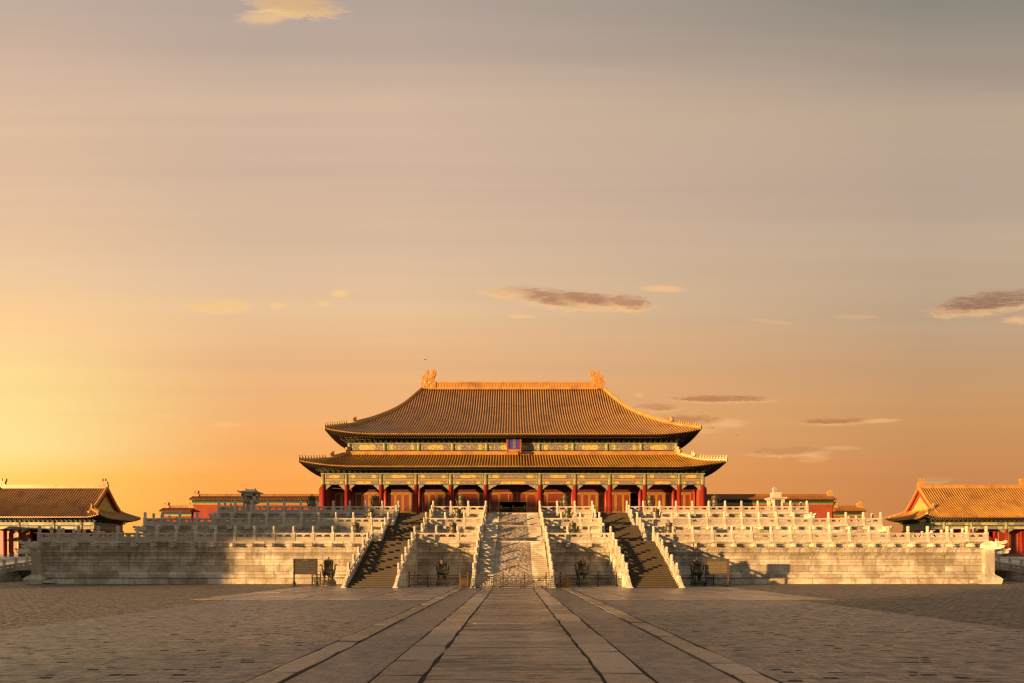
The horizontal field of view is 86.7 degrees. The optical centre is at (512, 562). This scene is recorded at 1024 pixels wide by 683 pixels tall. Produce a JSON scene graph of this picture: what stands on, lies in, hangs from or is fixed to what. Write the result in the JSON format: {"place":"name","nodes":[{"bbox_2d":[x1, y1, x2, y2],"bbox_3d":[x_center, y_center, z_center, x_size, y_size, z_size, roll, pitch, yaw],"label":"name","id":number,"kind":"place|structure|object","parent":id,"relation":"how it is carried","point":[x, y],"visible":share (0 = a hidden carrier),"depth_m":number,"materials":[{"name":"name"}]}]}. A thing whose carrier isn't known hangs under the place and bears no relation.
{"place":"outdoors","nodes":[
{"label":"outdoors","id":0,"kind":"place"},
{"bbox_2d":[237,488,263,508],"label":"stone measure pavilion","id":1,"kind":"structure","parent":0,"point":[253,495],"depth_m":68.74,"materials":[{"name":"stone"}]},
{"bbox_2d":[0,600,1023,682],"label":"courtyard paving","id":2,"kind":"structure","parent":0,"point":[242,641],"depth_m":14.72,"materials":[{"name":"stone"}]},
{"bbox_2d":[0,581,1023,629],"bbox_3d":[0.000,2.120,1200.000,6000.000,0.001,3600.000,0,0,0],"label":"ground","id":3,"kind":"structure","parent":0,"point":[22,604],"depth_m":32.25,"materials":[{"name":"stone"}]},
{"bbox_2d":[0,557,30,581],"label":"side platform","id":4,"kind":"structure","parent":3,"relation":"on","point":[12,576],"depth_m":63.73,"materials":[{"name":"stone"}]},
{"bbox_2d":[0,556,30,573],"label":"stair balustrade","id":5,"kind":"object","parent":4,"relation":"on","point":[15,567],"visible":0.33,"depth_m":63.11,"materials":[{"name":"stone"}]},
{"bbox_2d":[0,478,140,556],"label":"gate hall","id":6,"kind":"structure","parent":4,"relation":"on","point":[26,511],"depth_m":111.01,"materials":[{"name":"orange tile"}]},
{"bbox_2d":[17,570,30,580],"bbox_3d":[-56.900,1.490,63.600,1.840,1.220,1.840,0,0,0],"label":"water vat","id":7,"kind":"object","parent":3,"relation":"on","point":[24,573],"visible":0.49,"depth_m":62.91,"materials":[{"name":"brown metal"}]},
{"bbox_2d":[291,559,320,585],"bbox_3d":[-18.750,0.860,49.000,2.650,2.480,0.340,0,0,0],"label":"information board","id":8,"kind":"object","parent":3,"relation":"on","point":[305,566],"visible":1,"depth_m":48.96,"materials":[{"name":"metal"}]},
{"bbox_2d":[190,584,463,599],"bbox_3d":[-11.619,2.122,42.666,13.837,0.076,23.404,0,0,0],"label":"slab apron","id":9,"kind":"object","parent":3,"relation":"on","point":[337,592],"visible":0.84,"depth_m":36.99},
{"bbox_2d":[311,571,344,585],"bbox_3d":[-16.600,1.450,50.500,3.540,1.300,2.340,0,0,0],"label":"metal fence","id":10,"kind":"object","parent":9,"relation":"on","point":[319,578],"visible":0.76,"depth_m":49.39,"materials":[{"name":"metal"}]},
{"bbox_2d":[319,557,337,585],"bbox_3d":[-17.200,0.775,50.600,1.466,2.650,1.466,0,0,45],"label":"incense burner","id":11,"kind":"object","parent":9,"relation":"on","point":[328,563],"visible":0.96,"depth_m":50.21,"materials":[{"name":"brown metal"}]},
{"bbox_2d":[341,532,372,587],"bbox_3d":[-14.170,-0.431,49.875,0.440,5.103,9.250,0,0,0],"label":"stair balustrade","id":12,"kind":"object","parent":9,"relation":"on","point":[356,561],"visible":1,"depth_m":49.09,"materials":[{"name":"stone"}]},
{"bbox_2d":[347,513,429,587],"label":"staircase","id":13,"kind":"structure","parent":9,"relation":"on","point":[377,567],"depth_m":50.90,"materials":[{"name":"stone"}]},
{"bbox_2d":[392,532,416,587],"bbox_3d":[-9.830,-0.431,49.875,0.440,5.103,9.250,0,0,0],"label":"stair balustrade","id":14,"kind":"object","parent":9,"relation":"on","point":[406,565],"visible":1,"depth_m":49.90,"materials":[{"name":"stone"}]},
{"bbox_2d":[408,572,465,586],"bbox_3d":[-6.675,1.450,47.800,5.090,1.300,0.140,0,0,0],"label":"metal fence","id":15,"kind":"object","parent":9,"relation":"on","point":[442,579],"visible":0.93,"depth_m":47.78,"materials":[{"name":"metal"}]},
{"bbox_2d":[434,557,450,585],"bbox_3d":[-6.550,0.775,50.600,1.383,2.650,1.383,0,0,45],"label":"incense burner","id":16,"kind":"object","parent":9,"relation":"on","point":[442,563],"visible":0.91,"depth_m":50.23,"materials":[{"name":"brown metal"}]},
{"bbox_2d":[244,588,463,682],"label":"path edging","id":17,"kind":"object","parent":3,"relation":"on","point":[285,671],"visible":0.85,"depth_m":13.06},
{"bbox_2d":[284,588,481,682],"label":"brick lane","id":18,"kind":"structure","parent":3,"relation":"on","point":[367,660],"depth_m":13.10,"materials":[{"name":"stone"}]},
{"bbox_2d":[459,572,567,587],"bbox_3d":[0.069,1.435,45.750,9.002,1.330,2.464,0,0,0],"label":"metal fence","id":19,"kind":"object","parent":18,"relation":"on","point":[565,581],"visible":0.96,"depth_m":44.58,"materials":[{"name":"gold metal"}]},
{"bbox_2d":[370,587,492,682],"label":"path edging","id":20,"kind":"object","parent":3,"relation":"on","point":[413,664],"visible":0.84,"depth_m":12.93,"materials":[{"name":"stone"}]},
{"bbox_2d":[15,540,1010,583],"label":"marble terrace","id":21,"kind":"structure","parent":3,"relation":"on","point":[750,562],"depth_m":54.33,"materials":[{"name":"stone"}]},
{"bbox_2d":[44,527,130,536],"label":"balustrade","id":22,"kind":"object","parent":21,"relation":"on","point":[63,530],"visible":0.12,"depth_m":58.67,"materials":[{"name":"stone"}]},
{"bbox_2d":[37,526,373,540],"bbox_3d":[-30.875,-2.925,54.523,33.740,1.550,0.285,0,0,0],"label":"balustrade","id":23,"kind":"object","parent":21,"relation":"on","point":[177,534],"visible":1,"depth_m":54.44,"materials":[{"name":"stone"}]},
{"bbox_2d":[349,521,361,536],"bbox_3d":[-16.400,-3.289,56.600,1.189,2.279,1.189,0,0,45],"label":"incense burner","id":24,"kind":"object","parent":21,"relation":"on","point":[355,524],"visible":0.62,"depth_m":56.34,"materials":[{"name":"brown metal"}]},
{"bbox_2d":[378,517,388,540],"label":"stair balustrade","id":25,"kind":"object","parent":21,"relation":"on","point":[384,525],"visible":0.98,"depth_m":58.80,"materials":[{"name":"stone"}]},
{"bbox_2d":[420,517,427,536],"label":"stair balustrade","id":26,"kind":"object","parent":21,"relation":"on","point":[424,527],"visible":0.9,"depth_m":59.94,"materials":[{"name":"stone"}]},
{"bbox_2d":[413,526,480,540],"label":"balustrade","id":27,"kind":"object","parent":21,"relation":"on","point":[457,537],"visible":0.97,"depth_m":54.44,"materials":[{"name":"stone"}]},
{"bbox_2d":[446,521,459,536],"bbox_3d":[-6.250,-3.289,56.600,1.189,2.279,1.189,0,0,-45],"label":"incense burner","id":28,"kind":"object","parent":21,"relation":"on","point":[452,525],"visible":0.52,"depth_m":56.32,"materials":[{"name":"brown metal"}]},
{"bbox_2d":[109,526,915,540],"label":"marble terrace","id":29,"kind":"structure","parent":21,"relation":"on","point":[474,529],"depth_m":61.46,"materials":[{"name":"stone"}]},
{"bbox_2d":[159,502,192,521],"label":"pavilion","id":30,"kind":"structure","parent":29,"relation":"on","point":[167,509],"depth_m":92.90,"materials":[{"name":"paint"}]},
{"bbox_2d":[143,512,389,525],"bbox_3d":[-27.975,-4.995,61.623,27.940,1.550,0.285,0,0,0],"label":"balustrade","id":31,"kind":"object","parent":29,"relation":"on","point":[249,520],"visible":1,"depth_m":61.53,"materials":[{"name":"stone"}]},
{"bbox_2d":[391,505,398,524],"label":"stair balustrade","id":32,"kind":"object","parent":29,"relation":"on","point":[395,514],"visible":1,"depth_m":64.78,"materials":[{"name":"stone"}]},
{"bbox_2d":[425,512,484,525],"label":"balustrade","id":33,"kind":"object","parent":29,"relation":"on","point":[445,519],"visible":0.92,"depth_m":61.53,"materials":[{"name":"stone"}]},
{"bbox_2d":[452,507,462,521],"bbox_3d":[-6.400,-5.359,63.200,1.189,2.279,1.189,0,0,45],"label":"incense burner","id":34,"kind":"object","parent":29,"relation":"on","point":[457,513],"visible":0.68,"depth_m":62.90,"materials":[{"name":"brown metal"}]},
{"bbox_2d":[208,513,817,524],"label":"marble terrace","id":35,"kind":"structure","parent":29,"relation":"on","point":[479,515],"depth_m":67.03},
{"bbox_2d":[189,490,318,521],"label":"red wall","id":36,"kind":"structure","parent":35,"relation":"on","point":[204,505],"depth_m":92.90,"materials":[{"name":"paint"}]},
{"bbox_2d":[217,501,399,512],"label":"balustrade","id":37,"kind":"object","parent":35,"relation":"on","point":[300,507],"visible":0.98,"depth_m":67.14,"materials":[{"name":"stone"}]},
{"bbox_2d":[306,494,317,508],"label":"incense burner","id":38,"kind":"object","parent":35,"relation":"on","point":[311,498],"visible":0.66,"depth_m":69.25,"materials":[{"name":"brown metal"}]},
{"bbox_2d":[370,494,381,508],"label":"incense burner","id":39,"kind":"object","parent":35,"relation":"on","point":[375,498],"visible":0.59,"depth_m":69.25,"materials":[{"name":"brown metal"}]},
{"bbox_2d":[432,501,486,512],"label":"balustrade","id":40,"kind":"object","parent":35,"relation":"on","point":[451,509],"visible":0.89,"depth_m":67.14,"materials":[{"name":"stone"}]},
{"bbox_2d":[455,494,467,508],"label":"incense burner","id":41,"kind":"object","parent":35,"relation":"on","point":[461,501],"visible":0.69,"depth_m":69.27,"materials":[{"name":"brown metal"}]},
{"bbox_2d":[559,494,570,508],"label":"incense burner","id":42,"kind":"object","parent":35,"relation":"on","point":[565,498],"visible":0.62,"depth_m":69.25,"materials":[{"name":"brown metal"}]},
{"bbox_2d":[539,501,592,512],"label":"balustrade","id":43,"kind":"object","parent":35,"relation":"on","point":[557,509],"visible":0.85,"depth_m":67.12,"materials":[{"name":"stone"}]},
{"bbox_2d":[644,494,655,508],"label":"incense burner","id":44,"kind":"object","parent":35,"relation":"on","point":[649,500],"visible":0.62,"depth_m":69.26,"materials":[{"name":"brown metal"}]},
{"bbox_2d":[708,494,720,508],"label":"incense burner","id":45,"kind":"object","parent":35,"relation":"on","point":[714,501],"visible":0.68,"depth_m":69.29,"materials":[{"name":"brown metal"}]},
{"bbox_2d":[626,501,808,512],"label":"balustrade","id":46,"kind":"object","parent":35,"relation":"on","point":[708,509],"visible":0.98,"depth_m":67.12,"materials":[{"name":"stone"}]},
{"bbox_2d":[707,490,836,521],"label":"red wall","id":47,"kind":"structure","parent":35,"relation":"on","point":[821,505],"depth_m":92.97,"materials":[{"name":"paint"}]},
{"bbox_2d":[764,486,787,508],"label":"sundial","id":48,"kind":"object","parent":35,"relation":"on","point":[776,495],"visible":0.75,"depth_m":68.85,"materials":[{"name":"stone"}]},
{"bbox_2d":[563,507,573,521],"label":"incense burner","id":49,"kind":"object","parent":29,"relation":"on","point":[568,513],"visible":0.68,"depth_m":62.92,"materials":[{"name":"brown metal"}]},
{"bbox_2d":[541,512,600,525],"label":"balustrade","id":50,"kind":"object","parent":29,"relation":"on","point":[561,519],"visible":0.93,"depth_m":61.52,"materials":[{"name":"stone"}]},
{"bbox_2d":[627,505,634,524],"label":"stair balustrade","id":51,"kind":"object","parent":29,"relation":"on","point":[630,514],"visible":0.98,"depth_m":64.68,"materials":[{"name":"stone"}]},
{"bbox_2d":[636,512,882,525],"bbox_3d":[27.975,-4.995,61.617,27.940,1.550,0.285,0,0,0],"label":"balustrade","id":52,"kind":"object","parent":29,"relation":"on","point":[776,522],"visible":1,"depth_m":61.52,"materials":[{"name":"stone"}]},
{"bbox_2d":[832,502,866,521],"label":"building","id":53,"kind":"structure","parent":29,"relation":"on","point":[858,509],"depth_m":92.90,"materials":[{"name":"paint"}]},
{"bbox_2d":[569,521,578,536],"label":"incense burner","id":54,"kind":"object","parent":21,"relation":"on","point":[572,525],"visible":0.71,"depth_m":56.30,"materials":[{"name":"brown metal"}]},
{"bbox_2d":[545,526,611,540],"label":"balustrade","id":55,"kind":"object","parent":21,"relation":"on","point":[588,537],"visible":0.94,"depth_m":54.42,"materials":[{"name":"stone"}]},
{"bbox_2d":[598,517,605,536],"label":"stair balustrade","id":56,"kind":"object","parent":21,"relation":"on","point":[601,527],"visible":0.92,"depth_m":59.91,"materials":[{"name":"stone"}]},
{"bbox_2d":[637,517,647,540],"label":"stair balustrade","id":57,"kind":"object","parent":21,"relation":"on","point":[641,526],"visible":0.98,"depth_m":58.76,"materials":[{"name":"stone"}]},
{"bbox_2d":[662,521,675,536],"bbox_3d":[16.300,-3.289,56.600,1.189,2.279,1.189,0,0,45],"label":"incense burner","id":58,"kind":"object","parent":21,"relation":"on","point":[669,525],"visible":0.62,"depth_m":56.34,"materials":[{"name":"brown metal"}]},
{"bbox_2d":[652,526,988,540],"bbox_3d":[30.875,-2.925,54.517,33.740,1.550,0.285,0,0,0],"label":"balustrade","id":59,"kind":"object","parent":21,"relation":"on","point":[927,534],"visible":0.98,"depth_m":54.42,"materials":[{"name":"stone"}]},
{"bbox_2d":[895,527,981,536],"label":"balustrade","id":60,"kind":"object","parent":21,"relation":"on","point":[962,530],"visible":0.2,"depth_m":58.67,"materials":[{"name":"stone"}]},
{"bbox_2d":[243,588,782,682],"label":"joint bed","id":61,"kind":"object","parent":3,"relation":"on","point":[435,662],"depth_m":13.64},
{"bbox_2d":[189,584,836,599],"bbox_3d":[0.000,2.106,42.650,37.200,0.001,23.500,0,0,0],"label":"joint bed","id":62,"kind":"object","parent":3,"relation":"on","point":[555,585],"visible":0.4,"depth_m":41.30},
{"bbox_2d":[470,532,480,587],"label":"stair balustrade","id":63,"kind":"object","parent":62,"relation":"on","point":[476,559],"visible":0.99,"depth_m":48.27,"materials":[{"name":"stone"}]},
{"bbox_2d":[476,512,549,587],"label":"staircase","id":64,"kind":"structure","parent":62,"relation":"on","point":[512,544],"depth_m":51.82,"materials":[{"name":"stone"}]},
{"bbox_2d":[545,532,555,587],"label":"stair balustrade","id":65,"kind":"object","parent":62,"relation":"on","point":[549,561],"visible":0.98,"depth_m":48.25,"materials":[{"name":"stone"}]},
{"bbox_2d":[533,588,654,682],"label":"path edging","id":66,"kind":"object","parent":3,"relation":"on","point":[611,664],"visible":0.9,"depth_m":12.97,"materials":[{"name":"stone"}]},
{"bbox_2d":[544,588,740,682],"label":"brick lane","id":67,"kind":"structure","parent":3,"relation":"on","point":[658,660],"depth_m":13.10,"materials":[{"name":"stone"}]},
{"bbox_2d":[563,588,778,682],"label":"path edging","id":68,"kind":"object","parent":3,"relation":"on","point":[742,673],"visible":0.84,"depth_m":12.81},
{"bbox_2d":[562,584,835,599],"bbox_3d":[11.635,2.123,42.656,13.824,0.075,23.407,0,0,0],"label":"slab apron","id":69,"kind":"object","parent":3,"relation":"on","point":[624,593],"visible":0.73,"depth_m":36.96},
{"bbox_2d":[574,557,590,585],"bbox_3d":[6.450,0.775,50.600,1.383,2.650,1.383,0,0,45],"label":"incense burner","id":70,"kind":"object","parent":69,"relation":"on","point":[582,563],"visible":0.88,"depth_m":50.23,"materials":[{"name":"brown metal"}]},
{"bbox_2d":[560,572,617,586],"bbox_3d":[6.675,1.450,47.800,5.090,1.300,0.140,0,0,0],"label":"metal fence","id":71,"kind":"object","parent":69,"relation":"on","point":[579,575],"visible":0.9,"depth_m":47.78,"materials":[{"name":"metal"}]},
{"bbox_2d":[609,532,632,587],"bbox_3d":[9.830,-0.431,49.875,0.440,5.103,9.250,0,0,0],"label":"stair balustrade","id":72,"kind":"object","parent":69,"relation":"on","point":[618,564],"visible":1,"depth_m":49.83,"materials":[{"name":"stone"}]},
{"bbox_2d":[596,513,678,587],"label":"staircase","id":73,"kind":"structure","parent":69,"relation":"on","point":[648,567],"depth_m":50.90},
{"bbox_2d":[653,532,684,587],"bbox_3d":[14.170,-0.431,49.875,0.440,5.103,9.250,0,0,0],"label":"stair balustrade","id":74,"kind":"object","parent":69,"relation":"on","point":[669,562],"visible":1,"depth_m":49.07,"materials":[{"name":"stone"}]},
{"bbox_2d":[689,557,704,585],"bbox_3d":[17.200,0.775,50.600,1.383,2.650,1.383,0,0,45],"label":"incense burner","id":75,"kind":"object","parent":69,"relation":"on","point":[698,567],"visible":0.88,"depth_m":50.26,"materials":[{"name":"brown metal"}]},
{"bbox_2d":[681,572,713,585],"bbox_3d":[16.600,1.450,50.500,3.540,1.300,2.340,0,0,0],"label":"metal fence","id":76,"kind":"object","parent":69,"relation":"on","point":[710,580],"visible":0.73,"depth_m":49.39,"materials":[{"name":"metal"}]},
{"bbox_2d":[702,559,730,585],"bbox_3d":[18.450,0.860,49.000,2.650,2.480,0.340,0,0,0],"label":"information board","id":77,"kind":"object","parent":69,"relation":"on","point":[716,566],"visible":1,"depth_m":48.95,"materials":[{"name":"metal"}]},
{"bbox_2d":[995,557,1023,581],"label":"side platform","id":78,"kind":"structure","parent":3,"relation":"on","point":[1012,576],"depth_m":63.70,"materials":[{"name":"stone"}]},
{"bbox_2d":[885,478,1023,556],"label":"gate hall","id":79,"kind":"structure","parent":78,"relation":"on","point":[998,510],"depth_m":110.96,"materials":[{"name":"orange tile"}]},
{"bbox_2d":[995,556,1023,572],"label":"stair balustrade","id":80,"kind":"object","parent":78,"relation":"on","point":[1008,567],"visible":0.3,"depth_m":63.16,"materials":[{"name":"stone"}]},
{"bbox_2d":[0,0,1023,535],"label":"sky","id":81,"kind":"structure","parent":0,"point":[231,231],"materials":[{"name":"orange"}]},
{"bbox_2d":[298,363,727,512],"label":"palace hall","id":82,"kind":"structure","parent":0,"point":[594,440],"depth_m":88.72,"materials":[{"name":"tile"}]},
{"bbox_2d":[335,493,341,508],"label":"door leaf","id":83,"kind":"structure","parent":82,"relation":"in","point":[338,496],"depth_m":89.27,"materials":[{"name":"red paint"}]},
{"bbox_2d":[355,493,361,508],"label":"door leaf","id":84,"kind":"structure","parent":82,"relation":"in","point":[358,496],"depth_m":89.27,"materials":[{"name":"red paint"}]},
{"bbox_2d":[362,493,368,508],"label":"door leaf","id":85,"kind":"structure","parent":82,"relation":"in","point":[365,496],"depth_m":89.27,"materials":[{"name":"red paint"}]},
{"bbox_2d":[388,493,395,508],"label":"door leaf","id":86,"kind":"structure","parent":82,"relation":"in","point":[391,496],"depth_m":89.27,"materials":[{"name":"red paint"}]},
{"bbox_2d":[396,493,402,512],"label":"door leaf","id":87,"kind":"structure","parent":82,"relation":"in","point":[399,496],"depth_m":89.27,"materials":[{"name":"red paint"}]},
{"bbox_2d":[403,493,409,512],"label":"door leaf","id":88,"kind":"structure","parent":82,"relation":"in","point":[406,496],"depth_m":89.27,"materials":[{"name":"red paint"}]},
{"bbox_2d":[410,493,413,512],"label":"door leaf","id":89,"kind":"structure","parent":82,"relation":"in","point":[411,494],"depth_m":89.27,"materials":[{"name":"red paint"}]},
{"bbox_2d":[422,493,428,512],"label":"door leaf","id":90,"kind":"structure","parent":82,"relation":"in","point":[425,496],"depth_m":89.27,"materials":[{"name":"red paint"}]},
{"bbox_2d":[429,493,435,512],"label":"door leaf","id":91,"kind":"structure","parent":82,"relation":"in","point":[432,496],"depth_m":89.27,"materials":[{"name":"red paint"}]},
{"bbox_2d":[436,493,443,508],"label":"door leaf","id":92,"kind":"structure","parent":82,"relation":"in","point":[439,496],"depth_m":89.27,"materials":[{"name":"red paint"}]},
{"bbox_2d":[462,493,477,501],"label":"lattice window","id":93,"kind":"structure","parent":82,"relation":"in","point":[472,497],"depth_m":89.27,"materials":[{"name":"red paint"}]},
{"bbox_2d":[478,493,483,508],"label":"door leaf","id":94,"kind":"structure","parent":82,"relation":"in","point":[480,495],"depth_m":89.27,"materials":[{"name":"red paint"}]},
{"bbox_2d":[489,493,499,512],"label":"door leaf","id":95,"kind":"structure","parent":82,"relation":"in","point":[494,498],"depth_m":89.27,"materials":[{"name":"red paint"}]},
{"bbox_2d":[508,493,516,501],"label":"lattice window","id":96,"kind":"structure","parent":82,"relation":"in","point":[512,497],"depth_m":89.27,"materials":[{"name":"red paint"}]},
{"bbox_2d":[506,437,521,452],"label":"name board","id":97,"kind":"object","parent":82,"relation":"attached to","point":[513,444],"visible":0.99,"depth_m":87.44,"materials":[{"name":"blue paint"}]},
{"bbox_2d":[517,493,525,501],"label":"lattice window","id":98,"kind":"structure","parent":82,"relation":"in","point":[521,497],"depth_m":89.27,"materials":[{"name":"red paint"}]},
{"bbox_2d":[526,493,536,512],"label":"door leaf","id":99,"kind":"structure","parent":82,"relation":"in","point":[531,498],"depth_m":89.27,"materials":[{"name":"red paint"}]},
{"bbox_2d":[542,493,547,508],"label":"door leaf","id":100,"kind":"structure","parent":82,"relation":"in","point":[544,495],"depth_m":89.27,"materials":[{"name":"red paint"}]},
{"bbox_2d":[548,493,563,501],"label":"lattice window","id":101,"kind":"structure","parent":82,"relation":"in","point":[552,497],"depth_m":89.27,"materials":[{"name":"red paint"}]},
{"bbox_2d":[582,493,588,508],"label":"door leaf","id":102,"kind":"structure","parent":82,"relation":"in","point":[585,496],"depth_m":89.27,"materials":[{"name":"red paint"}]},
{"bbox_2d":[589,493,596,512],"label":"door leaf","id":103,"kind":"structure","parent":82,"relation":"in","point":[592,496],"depth_m":89.27,"materials":[{"name":"red paint"}]},
{"bbox_2d":[597,493,603,512],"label":"door leaf","id":104,"kind":"structure","parent":82,"relation":"in","point":[600,496],"depth_m":89.27,"materials":[{"name":"red paint"}]},
{"bbox_2d":[616,493,622,512],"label":"door leaf","id":105,"kind":"structure","parent":82,"relation":"in","point":[619,496],"depth_m":89.27,"materials":[{"name":"red paint"}]},
{"bbox_2d":[623,493,629,512],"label":"door leaf","id":106,"kind":"structure","parent":82,"relation":"in","point":[626,496],"depth_m":89.27,"materials":[{"name":"red paint"}]},
{"bbox_2d":[656,493,663,508],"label":"door leaf","id":107,"kind":"structure","parent":82,"relation":"in","point":[659,496],"depth_m":89.27,"materials":[{"name":"red paint"}]},
{"bbox_2d":[664,493,670,508],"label":"door leaf","id":108,"kind":"structure","parent":82,"relation":"in","point":[667,496],"depth_m":89.27,"materials":[{"name":"red paint"}]},
{"bbox_2d":[684,493,690,508],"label":"door leaf","id":109,"kind":"structure","parent":82,"relation":"in","point":[687,496],"depth_m":89.27,"materials":[{"name":"red paint"}]},
{"bbox_2d":[424,588,602,682],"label":"path","id":110,"kind":"structure","parent":0,"point":[512,635],"depth_m":13.01,"materials":[{"name":"stone"}]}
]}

